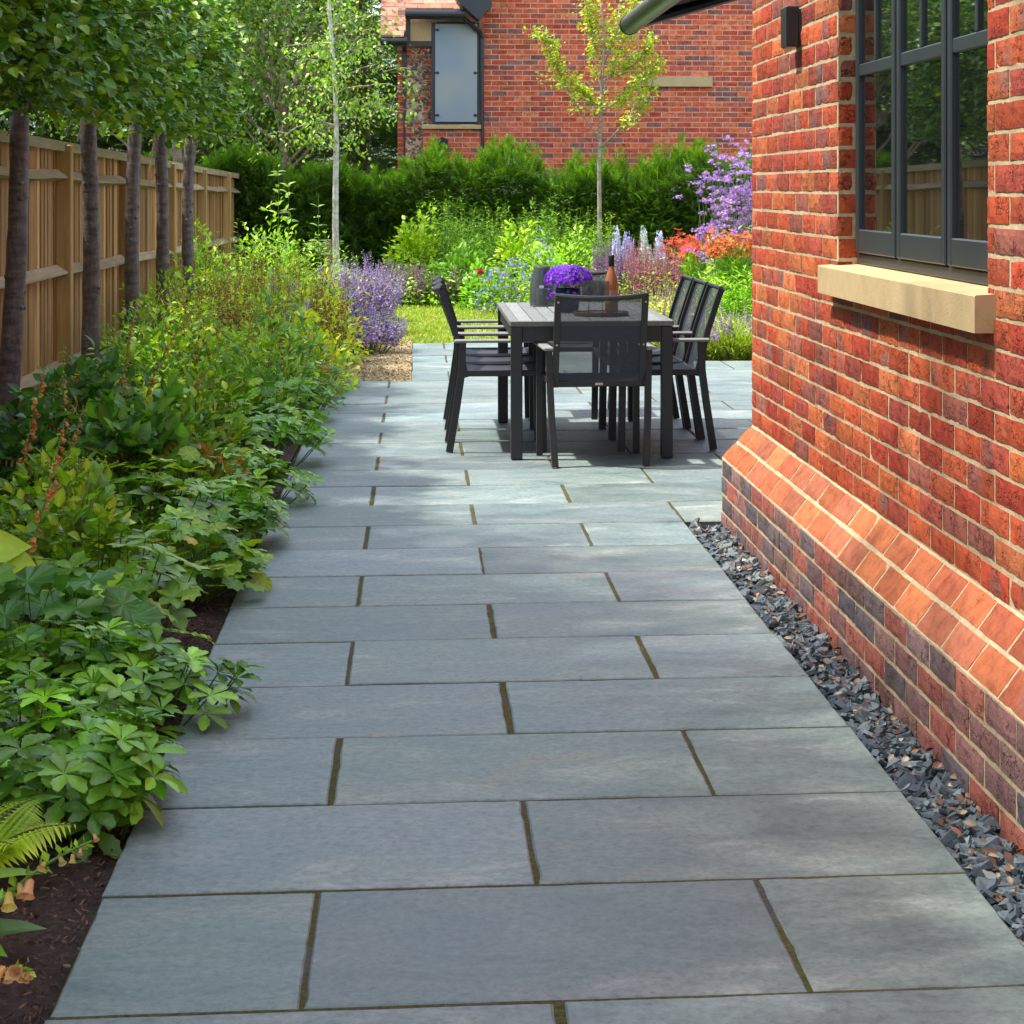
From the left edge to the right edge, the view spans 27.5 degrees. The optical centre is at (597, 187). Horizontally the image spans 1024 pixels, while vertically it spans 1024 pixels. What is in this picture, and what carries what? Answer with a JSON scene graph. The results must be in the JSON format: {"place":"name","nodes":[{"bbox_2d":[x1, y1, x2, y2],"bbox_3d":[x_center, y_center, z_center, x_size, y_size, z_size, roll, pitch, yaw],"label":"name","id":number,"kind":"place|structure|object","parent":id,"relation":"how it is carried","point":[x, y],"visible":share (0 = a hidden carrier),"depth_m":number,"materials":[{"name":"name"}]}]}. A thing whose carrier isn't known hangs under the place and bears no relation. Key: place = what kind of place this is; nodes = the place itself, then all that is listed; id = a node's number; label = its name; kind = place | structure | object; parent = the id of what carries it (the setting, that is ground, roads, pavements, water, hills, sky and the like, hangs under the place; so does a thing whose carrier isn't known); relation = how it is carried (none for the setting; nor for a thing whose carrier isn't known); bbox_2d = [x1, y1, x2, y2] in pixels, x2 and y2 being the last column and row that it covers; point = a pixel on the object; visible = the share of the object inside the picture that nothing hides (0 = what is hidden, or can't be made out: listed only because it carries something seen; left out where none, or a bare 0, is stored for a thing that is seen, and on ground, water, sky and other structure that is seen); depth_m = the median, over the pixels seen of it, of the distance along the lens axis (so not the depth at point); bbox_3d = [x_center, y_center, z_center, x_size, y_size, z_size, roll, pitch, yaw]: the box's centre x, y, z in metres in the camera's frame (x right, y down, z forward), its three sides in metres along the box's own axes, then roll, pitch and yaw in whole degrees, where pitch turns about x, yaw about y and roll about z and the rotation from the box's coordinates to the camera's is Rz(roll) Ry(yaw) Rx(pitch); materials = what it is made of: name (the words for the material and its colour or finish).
{"place":"outdoors","nodes":[
{"label":"outdoors","id":0,"kind":"place"},
{"bbox_2d":[0,431,194,499],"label":"leafy plant","id":1,"kind":"object","parent":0,"point":[129,461],"visible":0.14,"depth_m":8.89,"materials":[{"name":"green plant"}]},
{"bbox_2d":[0,349,321,1023],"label":"planting bed","id":2,"kind":"object","parent":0,"point":[42,952],"depth_m":4.22,"materials":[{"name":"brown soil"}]},
{"bbox_2d":[0,530,48,590],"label":"hosta","id":3,"kind":"object","parent":2,"relation":"on","point":[13,548],"visible":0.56,"depth_m":6.30,"materials":[{"name":"green plant"}]},
{"bbox_2d":[0,798,75,867],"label":"fern","id":4,"kind":"object","parent":2,"relation":"on","point":[17,837],"visible":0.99,"depth_m":4.32,"materials":[{"name":"green plant"}]},
{"bbox_2d":[0,383,81,522],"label":"bush plant","id":5,"kind":"object","parent":2,"relation":"on","point":[13,435],"visible":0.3,"depth_m":8.99,"materials":[{"name":"green plant"}]},
{"bbox_2d":[0,0,81,83],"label":"pleached tree","id":6,"kind":"object","parent":2,"relation":"on","point":[12,40],"visible":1,"depth_m":8.98,"materials":[{"name":"green plant"}]},
{"bbox_2d":[0,834,99,956],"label":"foxglove","id":7,"kind":"object","parent":2,"relation":"on","point":[11,926],"visible":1,"depth_m":3.91,"materials":[{"name":"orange plant"}]},
{"bbox_2d":[0,669,126,823],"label":"pachysandra clump","id":8,"kind":"object","parent":2,"relation":"on","point":[87,721],"visible":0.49,"depth_m":4.86,"materials":[{"name":"green plant"}]},
{"bbox_2d":[0,437,150,566],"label":"bush plant","id":9,"kind":"object","parent":2,"relation":"on","point":[36,470],"visible":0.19,"depth_m":7.70,"materials":[{"name":"green plant"}]},
{"bbox_2d":[0,0,155,420],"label":"pleached tree","id":10,"kind":"object","parent":2,"relation":"on","point":[42,88],"visible":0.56,"depth_m":10.49,"materials":[{"name":"green plant"}]},
{"bbox_2d":[0,562,165,693],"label":"mallow plant","id":11,"kind":"object","parent":2,"relation":"on","point":[24,587],"visible":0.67,"depth_m":5.91,"materials":[{"name":"green plant"}]},
{"bbox_2d":[2,335,171,459],"bbox_3d":[-2.631,1.108,10.626,0.944,0.741,0.982,0,0,-5],"label":"bush plant","id":12,"kind":"object","parent":2,"relation":"on","point":[93,383],"visible":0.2,"depth_m":10.61,"materials":[{"name":"green plant"}]},
{"bbox_2d":[0,447,176,627],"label":"bush","id":13,"kind":"object","parent":2,"relation":"on","point":[50,525],"visible":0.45,"depth_m":6.96,"materials":[{"name":"green plant"}]},
{"bbox_2d":[0,619,185,738],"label":"pachysandra clump","id":14,"kind":"object","parent":2,"relation":"on","point":[129,690],"visible":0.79,"depth_m":5.42,"materials":[{"name":"green plant"}]},
{"bbox_2d":[0,702,188,863],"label":"pachysandra clump","id":15,"kind":"object","parent":2,"relation":"on","point":[109,784],"visible":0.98,"depth_m":4.55,"materials":[{"name":"green plant"}]},
{"bbox_2d":[0,0,195,394],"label":"pleached tree","id":16,"kind":"object","parent":2,"relation":"on","point":[141,63],"visible":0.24,"depth_m":12.57,"materials":[{"name":"green plant"}]},
{"bbox_2d":[0,513,212,639],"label":"bush plant","id":17,"kind":"object","parent":2,"relation":"on","point":[173,587],"visible":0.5,"depth_m":6.49,"materials":[{"name":"green plant"}]},
{"bbox_2d":[0,414,255,779],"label":"ground cover","id":18,"kind":"object","parent":2,"relation":"on","point":[49,673],"visible":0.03,"depth_m":6.10,"materials":[{"name":"green plant"}]},
{"bbox_2d":[20,451,239,554],"bbox_3d":[-1.755,1.221,7.916,0.812,0.441,0.736,0,0,-5],"label":"leafy plant","id":19,"kind":"object","parent":2,"relation":"on","point":[196,509],"visible":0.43,"depth_m":7.92,"materials":[{"name":"green plant"}]},
{"bbox_2d":[46,572,216,649],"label":"mallow plant","id":20,"kind":"object","parent":2,"relation":"on","point":[136,585],"visible":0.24,"depth_m":6.14,"materials":[{"name":"green plant"}]},
{"bbox_2d":[0,617,266,738],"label":"pachysandra clump","id":21,"kind":"object","parent":2,"relation":"on","point":[84,682],"visible":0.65,"depth_m":5.50,"materials":[{"name":"green plant"}]},
{"bbox_2d":[58,371,209,528],"bbox_3d":[-2.030,1.144,9.116,0.731,0.710,0.786,0,0,-5],"label":"bush plant","id":22,"kind":"object","parent":2,"relation":"on","point":[146,427],"visible":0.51,"depth_m":9.01,"materials":[{"name":"green plant"}]},
{"bbox_2d":[72,296,198,393],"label":"border plant","id":23,"kind":"object","parent":2,"relation":"on","point":[127,323],"visible":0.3,"depth_m":13.79,"materials":[{"name":"green plant"}]},
{"bbox_2d":[65,0,216,387],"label":"pleached tree","id":24,"kind":"object","parent":2,"relation":"on","point":[134,131],"visible":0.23,"depth_m":14.82,"materials":[{"name":"green plant"}]},
{"bbox_2d":[105,265,206,369],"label":"border plant","id":25,"kind":"object","parent":2,"relation":"on","point":[177,274],"visible":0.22,"depth_m":16.34,"materials":[{"name":"green plant"}]},
{"bbox_2d":[87,297,238,396],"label":"bush plant","id":26,"kind":"object","parent":2,"relation":"on","point":[155,346],"visible":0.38,"depth_m":12.28,"materials":[{"name":"green plant"}]},
{"bbox_2d":[98,0,246,369],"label":"pleached tree","id":27,"kind":"object","parent":2,"relation":"on","point":[213,55],"visible":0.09,"depth_m":16.41,"materials":[{"name":"green plant"}]},
{"bbox_2d":[82,523,267,608],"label":"geranium clump","id":28,"kind":"object","parent":2,"relation":"on","point":[236,584],"visible":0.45,"depth_m":7.12,"materials":[{"name":"green plant"}]},
{"bbox_2d":[112,446,267,522],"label":"geranium clump","id":29,"kind":"object","parent":2,"relation":"on","point":[189,455],"visible":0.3,"depth_m":8.83,"materials":[{"name":"green plant"}]},
{"bbox_2d":[100,273,280,379],"bbox_3d":[-2.767,1.037,14.407,1.393,0.920,1.389,0,0,42],"label":"border plant","id":30,"kind":"object","parent":2,"relation":"on","point":[159,308],"visible":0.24,"depth_m":14.34,"materials":[{"name":"green plant"}]},
{"bbox_2d":[107,512,274,601],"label":"geranium clump","id":31,"kind":"object","parent":2,"relation":"on","point":[246,553],"visible":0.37,"depth_m":7.30,"materials":[{"name":"green plant"}]},
{"bbox_2d":[127,357,266,483],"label":"bush plant","id":32,"kind":"object","parent":2,"relation":"on","point":[208,396],"visible":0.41,"depth_m":10.16,"materials":[{"name":"green plant"}]},
{"bbox_2d":[147,0,252,314],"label":"pleached tree","id":33,"kind":"object","parent":2,"relation":"on","point":[187,249],"visible":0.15,"depth_m":18.51,"materials":[{"name":"green plant"}]},
{"bbox_2d":[131,477,291,548],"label":"leafy plant","id":34,"kind":"object","parent":2,"relation":"on","point":[252,515],"visible":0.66,"depth_m":8.18,"materials":[{"name":"green plant"}]},
{"bbox_2d":[138,264,324,376],"bbox_3d":[-2.384,0.982,13.575,1.080,0.970,1.132,0,0,22],"label":"border plant","id":35,"kind":"object","parent":2,"relation":"on","point":[243,319],"visible":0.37,"depth_m":13.62,"materials":[{"name":"green plant"}]},
{"bbox_2d":[138,303,332,415],"bbox_3d":[-2.204,1.080,12.771,1.199,0.773,1.209,0,0,-5],"label":"border plant","id":36,"kind":"object","parent":2,"relation":"on","point":[243,339],"visible":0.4,"depth_m":12.68,"materials":[{"name":"green plant"}]},
{"bbox_2d":[160,447,325,513],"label":"leafy plant","id":37,"kind":"object","parent":2,"relation":"on","point":[263,474],"visible":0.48,"depth_m":9.31,"materials":[{"name":"green plant"}]},
{"bbox_2d":[185,313,329,428],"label":"bush plant","id":38,"kind":"object","parent":2,"relation":"on","point":[242,370],"visible":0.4,"depth_m":12.33,"materials":[{"name":"green plant"}]},
{"bbox_2d":[188,392,337,468],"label":"leafy plant","id":39,"kind":"object","parent":2,"relation":"on","point":[285,429],"visible":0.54,"depth_m":10.56,"materials":[{"name":"green plant"}]},
{"bbox_2d":[213,196,314,290],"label":"border plant","id":40,"kind":"object","parent":2,"relation":"on","point":[255,237],"visible":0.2,"depth_m":22.36,"materials":[{"name":"green plant"}]},
{"bbox_2d":[163,267,369,379],"bbox_3d":[-2.390,1.005,15.020,1.517,0.930,1.706,0,0,-5],"label":"border plant","id":41,"kind":"object","parent":2,"relation":"on","point":[263,306],"visible":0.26,"depth_m":14.98,"materials":[{"name":"green plant"}]},
{"bbox_2d":[217,372,330,442],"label":"geranium clump","id":42,"kind":"object","parent":2,"relation":"on","point":[264,387],"visible":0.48,"depth_m":11.86,"materials":[{"name":"green plant"}]},
{"bbox_2d":[227,251,344,374],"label":"border plant","id":43,"kind":"object","parent":2,"relation":"on","point":[315,306],"visible":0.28,"depth_m":15.63,"materials":[{"name":"green plant"}]},
{"bbox_2d":[219,289,353,413],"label":"bush plant","id":44,"kind":"object","parent":2,"relation":"on","point":[304,350],"visible":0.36,"depth_m":13.29,"materials":[{"name":"green plant"}]},
{"bbox_2d":[252,308,361,395],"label":"border plant","id":45,"kind":"object","parent":2,"relation":"on","point":[311,315],"visible":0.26,"depth_m":14.64,"materials":[{"name":"green plant"}]},
{"bbox_2d":[292,271,367,364],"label":"border plant","id":46,"kind":"object","parent":2,"relation":"on","point":[350,330],"visible":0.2,"depth_m":16.88,"materials":[{"name":"green plant"}]},
{"bbox_2d":[249,0,422,278],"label":"birch tree","id":47,"kind":"object","parent":2,"relation":"on","point":[328,58],"visible":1,"depth_m":25.47,"materials":[{"name":"green plant"}]},
{"bbox_2d":[180,419,251,515],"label":"plant","id":48,"kind":"object","parent":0,"point":[208,449],"visible":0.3,"depth_m":9.06,"materials":[{"name":"green plant"}]},
{"bbox_2d":[246,0,460,177],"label":"tree foliage","id":49,"kind":"object","parent":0,"point":[380,133],"visible":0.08,"depth_m":37.75,"materials":[{"name":"green plant"}]},
{"bbox_2d":[315,336,411,380],"bbox_3d":[-1.956,1.422,17.589,0.786,0.020,4.704,0,0,-5],"label":"gravel patch","id":50,"kind":"object","parent":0,"point":[384,366],"visible":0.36,"depth_m":16.70,"materials":[{"name":"beige gravel"}]},
{"bbox_2d":[260,271,373,376],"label":"border plant","id":51,"kind":"object","parent":50,"relation":"on","point":[340,312],"visible":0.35,"depth_m":15.69,"materials":[{"name":"green plant"}]},
{"bbox_2d":[339,302,426,355],"bbox_3d":[-1.914,1.217,17.967,1.011,0.482,0.896,0,0,-33],"label":"catmint","id":52,"kind":"object","parent":50,"relation":"on","point":[379,332],"visible":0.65,"depth_m":17.82,"materials":[{"name":"purple plant"}]},
{"bbox_2d":[348,304,510,344],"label":"lawn","id":53,"kind":"structure","parent":0,"point":[441,327],"depth_m":21.80,"materials":[{"name":"green plant"}]},
{"bbox_2d":[315,249,414,320],"bbox_3d":[-2.297,1.027,20.271,1.130,0.857,0.981,0,0,6],"label":"catmint","id":54,"kind":"object","parent":53,"relation":"on","point":[385,298],"visible":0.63,"depth_m":20.17,"materials":[{"name":"purple plant"}]},
{"bbox_2d":[402,295,548,308],"bbox_3d":[1.833,1.439,27.533,9.600,0.069,5.455,0,0,-5],"label":"flower bed","id":55,"kind":"object","parent":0,"point":[453,303],"visible":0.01,"depth_m":25.97,"materials":[{"name":"green plant"}]},
{"bbox_2d":[382,202,442,303],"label":"lime shrub","id":56,"kind":"object","parent":55,"relation":"on","point":[412,236],"visible":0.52,"depth_m":25.93,"materials":[{"name":"green plant"}]},
{"bbox_2d":[395,258,479,306],"bbox_3d":[-1.974,1.149,25.267,1.408,0.591,1.209,0,0,-5],"label":"catmint","id":57,"kind":"object","parent":55,"relation":"on","point":[421,286],"visible":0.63,"depth_m":25.05,"materials":[{"name":"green plant"}]},
{"bbox_2d":[409,189,476,294],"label":"feathery shrub","id":58,"kind":"object","parent":55,"relation":"on","point":[444,207],"visible":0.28,"depth_m":26.47,"materials":[{"name":"green plant"}]},
{"bbox_2d":[405,238,510,306],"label":"leafy shrub","id":59,"kind":"object","parent":55,"relation":"on","point":[464,256],"visible":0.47,"depth_m":25.08,"materials":[{"name":"green plant"}]},
{"bbox_2d":[438,202,513,302],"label":"feathery shrub","id":60,"kind":"object","parent":55,"relation":"on","point":[476,242],"visible":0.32,"depth_m":26.04,"materials":[{"name":"green plant"}]},
{"bbox_2d":[454,257,510,309],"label":"rose bush","id":61,"kind":"object","parent":55,"relation":"on","point":[475,274],"visible":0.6,"depth_m":24.29,"materials":[{"name":"green plant"}]},
{"bbox_2d":[487,218,543,301],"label":"lime shrub","id":62,"kind":"object","parent":55,"relation":"in","point":[515,246],"visible":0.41,"depth_m":24.86,"materials":[{"name":"green plant"}]},
{"bbox_2d":[511,225,594,301],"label":"bush plant","id":63,"kind":"object","parent":55,"relation":"on","point":[558,258],"visible":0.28,"depth_m":24.44,"materials":[{"name":"green plant"}]},
{"bbox_2d":[520,191,602,300],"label":"feathery shrub","id":64,"kind":"object","parent":55,"relation":"on","point":[557,232],"visible":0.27,"depth_m":25.95,"materials":[{"name":"green plant"}]},
{"bbox_2d":[523,0,668,259],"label":"young tree","id":65,"kind":"object","parent":55,"relation":"on","point":[628,91],"visible":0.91,"depth_m":26.59,"materials":[{"name":"green plant"}]},
{"bbox_2d":[44,342,1023,1023],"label":"patio","id":66,"kind":"structure","parent":0,"point":[534,738],"depth_m":4.88,"materials":[{"name":"stone"}]},
{"bbox_2d":[432,275,529,418],"bbox_3d":[-0.679,0.969,12.497,0.618,0.882,0.578,0,0,-6],"label":"dining chair","id":67,"kind":"object","parent":66,"relation":"on","point":[481,350],"visible":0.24,"depth_m":12.71,"materials":[{"name":"grey metal"}]},
{"bbox_2d":[432,279,533,429],"bbox_3d":[-0.636,0.969,11.940,0.618,0.882,0.578,0,0,-5],"label":"dining chair","id":68,"kind":"object","parent":66,"relation":"on","point":[505,358],"visible":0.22,"depth_m":12.16,"materials":[{"name":"grey metal"}]},
{"bbox_2d":[432,283,547,452],"bbox_3d":[-0.593,0.969,11.381,0.618,0.882,0.578,0,0,-5],"label":"dining chair","id":69,"kind":"object","parent":66,"relation":"on","point":[463,370],"visible":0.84,"depth_m":11.13,"materials":[{"name":"grey metal"}]},
{"bbox_2d":[497,302,673,459],"bbox_3d":[-0.103,1.048,11.725,0.853,0.716,1.780,0,0,-5],"label":"dining table","id":70,"kind":"object","parent":66,"relation":"on","point":[521,322],"visible":0.66,"depth_m":10.88,"materials":[{"name":"grey wood"}]},
{"bbox_2d":[544,264,592,308],"bbox_3d":[-0.160,0.555,11.609,0.279,0.266,0.260,0,0,-5],"label":"flower pot","id":71,"kind":"object","parent":70,"relation":"on","point":[566,275],"visible":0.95,"depth_m":11.54,"materials":[{"name":"ceramic"}]},
{"bbox_2d":[533,292,655,466],"bbox_3d":[-0.011,0.969,10.770,0.578,0.882,0.618,0,0,-8],"label":"dining chair","id":72,"kind":"object","parent":66,"relation":"on","point":[637,377],"visible":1,"depth_m":10.58,"materials":[{"name":"grey metal"}]},
{"bbox_2d":[591,274,693,427],"bbox_3d":[0.288,0.969,12.501,0.618,0.882,0.578,0,0,-5],"label":"dining chair","id":73,"kind":"object","parent":66,"relation":"on","point":[672,314],"visible":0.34,"depth_m":12.72,"materials":[{"name":"grey metal"}]},
{"bbox_2d":[599,278,707,439],"bbox_3d":[0.338,0.969,11.974,0.618,0.882,0.578,0,0,-6],"label":"dining chair","id":74,"kind":"object","parent":66,"relation":"on","point":[677,348],"visible":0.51,"depth_m":12.19,"materials":[{"name":"grey metal"}]},
{"bbox_2d":[609,282,725,451],"bbox_3d":[0.389,0.969,11.446,0.618,0.882,0.578,0,0,-5],"label":"dining chair","id":75,"kind":"object","parent":66,"relation":"on","point":[692,340],"visible":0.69,"depth_m":11.23,"materials":[{"name":"grey metal"}]},
{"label":"slate trench","id":76,"kind":"structure","parent":66,"relation":"on","visible":0},
{"bbox_2d":[689,518,1023,945],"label":"slate chippings","id":77,"kind":"object","parent":76,"relation":"on","point":[1009,909],"visible":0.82,"depth_m":5.30,"materials":[{"name":"grey gravel"}]},
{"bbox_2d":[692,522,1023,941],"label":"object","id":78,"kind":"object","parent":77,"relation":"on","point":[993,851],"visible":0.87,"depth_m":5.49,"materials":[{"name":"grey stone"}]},
{"bbox_2d":[650,342,751,360],"bbox_3d":[3.566,1.444,21.139,7.250,0.071,7.684,0,0,-5],"label":"border bed","id":79,"kind":"object","parent":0,"point":[721,359],"depth_m":17.39,"materials":[{"name":"green plant"}]},
{"bbox_2d":[618,230,681,308],"bbox_3d":[0.542,0.935,20.743,0.952,1.048,0.825,0,0,-39],"label":"salvia","id":80,"kind":"object","parent":79,"relation":"on","point":[638,272],"visible":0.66,"depth_m":20.60,"materials":[{"name":"pink plant"}]},
{"bbox_2d":[673,156,746,281],"bbox_3d":[1.049,0.584,19.733,0.732,1.759,0.569,0,0,-5],"label":"verbena","id":81,"kind":"object","parent":79,"relation":"on","point":[703,225],"visible":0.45,"depth_m":19.74,"materials":[{"name":"purple plant"}]},
{"bbox_2d":[695,144,752,281],"bbox_3d":[1.236,0.516,19.364,0.683,1.849,0.614,0,0,41],"label":"verbena","id":82,"kind":"object","parent":79,"relation":"on","point":[721,213],"visible":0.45,"depth_m":19.36,"materials":[{"name":"purple plant"}]},
{"bbox_2d":[701,226,752,316],"bbox_3d":[1.238,0.889,18.485,0.640,1.103,0.544,0,0,-5],"label":"helenium","id":83,"kind":"object","parent":79,"relation":"on","point":[720,252],"visible":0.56,"depth_m":18.39,"materials":[{"name":"green plant"}]},
{"bbox_2d":[713,135,752,288],"bbox_3d":[1.449,0.495,18.999,0.750,1.952,0.735,0,0,-30],"label":"verbena","id":84,"kind":"object","parent":79,"relation":"on","point":[744,222],"visible":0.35,"depth_m":18.95,"materials":[{"name":"purple plant"}]},
{"label":"ground","id":85,"kind":"structure","parent":0,"visible":0},
{"bbox_2d":[0,130,244,402],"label":"timber fence","id":86,"kind":"object","parent":85,"relation":"on","point":[53,303],"visible":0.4,"depth_m":14.70,"materials":[{"name":"brown wood"}]},
{"bbox_2d":[40,0,355,162],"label":"beech tree","id":87,"kind":"object","parent":85,"relation":"on","point":[175,155],"visible":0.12,"depth_m":27.07,"materials":[{"name":"green plant"}]},
{"bbox_2d":[98,0,331,191],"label":"conifer tree","id":88,"kind":"object","parent":85,"relation":"on","point":[145,147],"visible":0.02,"depth_m":33.15,"materials":[{"name":"green plant"}]},
{"bbox_2d":[198,0,397,193],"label":"beech tree","id":89,"kind":"object","parent":85,"relation":"on","point":[285,108],"visible":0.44,"depth_m":31.12,"materials":[{"name":"green plant"}]},
{"bbox_2d":[143,131,752,292],"bbox_3d":[-1.699,0.375,28.324,14.898,2.308,1.701,0,0,-5],"label":"yew hedge","id":90,"kind":"object","parent":85,"relation":"on","point":[373,210],"visible":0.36,"depth_m":27.92,"materials":[{"name":"green plant"}]},
{"bbox_2d":[380,0,752,193],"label":"neighbour house","id":91,"kind":"structure","parent":85,"relation":"on","point":[474,65],"depth_m":30.36,"materials":[{"name":"brick"}]},
{"bbox_2d":[431,22,479,124],"bbox_3d":[-2.051,-1.656,30.228,0.696,1.487,0.115,0,0,-5],"label":"window","id":92,"kind":"structure","parent":91,"relation":"in","point":[455,53],"depth_m":30.18,"materials":[{"name":"glass"}]},
{"bbox_2d":[721,0,1023,866],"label":"brick house","id":93,"kind":"structure","parent":85,"relation":"on","point":[873,490],"depth_m":6.05,"materials":[{"name":"red brick"}]},
{"bbox_2d":[619,0,736,34],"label":"awning","id":94,"kind":"object","parent":93,"relation":"attached to","point":[645,13],"visible":1,"depth_m":12.25,"materials":[{"name":"metal"}]},
{"bbox_2d":[781,6,800,48],"bbox_3d":[0.713,-0.588,7.675,0.060,0.151,0.120,0,0,-5],"label":"wall lamp","id":95,"kind":"object","parent":93,"relation":"attached to","point":[790,26],"visible":1,"depth_m":7.62,"materials":[{"name":"black metal"}]},
{"bbox_2d":[855,0,987,285],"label":"window","id":96,"kind":"structure","parent":93,"relation":"in","point":[921,71],"depth_m":6.05,"materials":[{"name":"grey glass"}]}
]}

